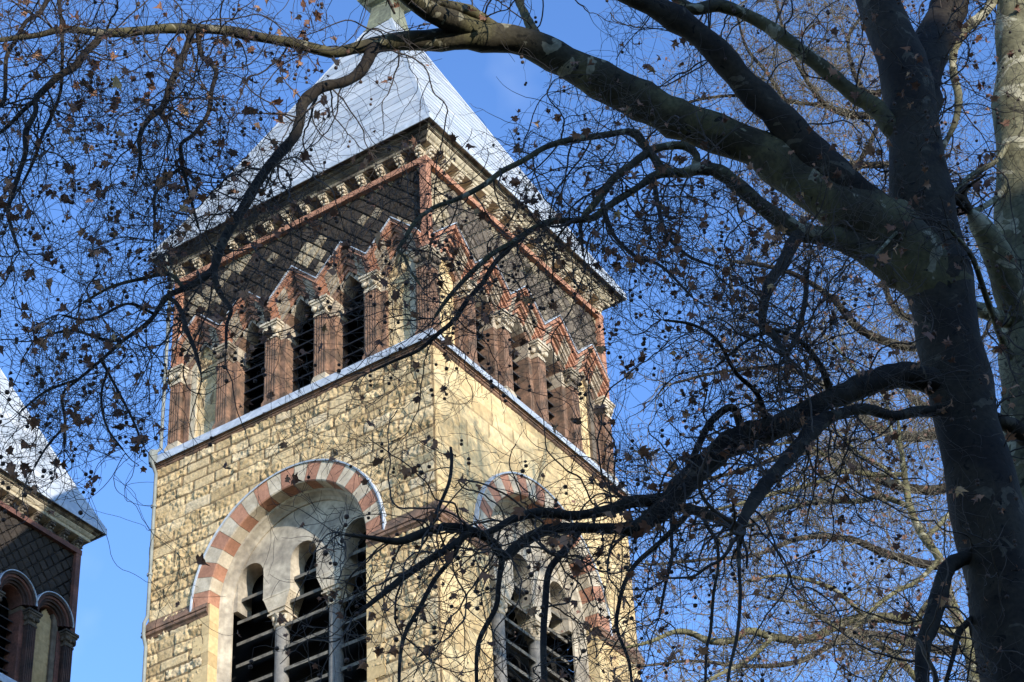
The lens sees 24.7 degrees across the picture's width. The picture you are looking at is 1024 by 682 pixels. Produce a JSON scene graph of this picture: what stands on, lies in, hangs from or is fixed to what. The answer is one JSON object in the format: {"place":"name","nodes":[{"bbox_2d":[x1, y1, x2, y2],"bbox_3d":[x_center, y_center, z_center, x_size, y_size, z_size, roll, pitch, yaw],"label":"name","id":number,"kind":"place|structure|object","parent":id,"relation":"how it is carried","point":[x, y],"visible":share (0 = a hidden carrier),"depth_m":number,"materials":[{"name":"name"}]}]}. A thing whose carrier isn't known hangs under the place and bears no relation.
{"place":"outdoors","nodes":[
{"label":"outdoors","id":0,"kind":"place"},
{"bbox_2d":[0,370,106,681],"bbox_3d":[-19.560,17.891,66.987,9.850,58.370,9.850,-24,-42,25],"label":"church tower","id":1,"kind":"structure","parent":0,"point":[40,559],"depth_m":74.84,"materials":[{"name":"brick"}]},
{"bbox_2d":[140,0,645,681],"bbox_3d":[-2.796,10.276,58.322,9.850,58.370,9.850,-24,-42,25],"label":"church tower","id":2,"kind":"structure","parent":0,"point":[206,504],"depth_m":60.21,"materials":[{"name":"stone"}]},
{"bbox_2d":[0,0,1001,681],"label":"sky","id":3,"kind":"structure","parent":0,"point":[111,605],"materials":[{"name":"blue"}]},
{"label":"ground","id":4,"kind":"structure","parent":0,"visible":0},
{"bbox_2d":[0,0,1023,681],"bbox_3d":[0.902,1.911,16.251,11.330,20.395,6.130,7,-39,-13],"label":"plane tree","id":5,"kind":"object","parent":4,"relation":"on","point":[794,158],"visible":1,"depth_m":18.06,"materials":[{"name":"brown plant"}]},
{"bbox_2d":[500,0,1000,681],"bbox_3d":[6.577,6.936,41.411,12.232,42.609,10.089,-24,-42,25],"label":"plane tree","id":6,"kind":"object","parent":4,"relation":"on","point":[812,104],"visible":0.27,"depth_m":46.72,"materials":[{"name":"brown plant"}]},
{"bbox_2d":[568,216,1000,681],"bbox_3d":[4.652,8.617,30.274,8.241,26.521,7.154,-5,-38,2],"label":"plane tree","id":7,"kind":"object","parent":4,"relation":"on","point":[919,530],"visible":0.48,"depth_m":33.41,"materials":[{"name":"brown plant"}]},
{"bbox_2d":[747,0,1023,499],"bbox_3d":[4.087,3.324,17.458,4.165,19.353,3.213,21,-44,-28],"label":"plane tree","id":8,"kind":"object","parent":4,"relation":"on","point":[998,252],"visible":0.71,"depth_m":20.66,"materials":[{"name":"brown plant"}]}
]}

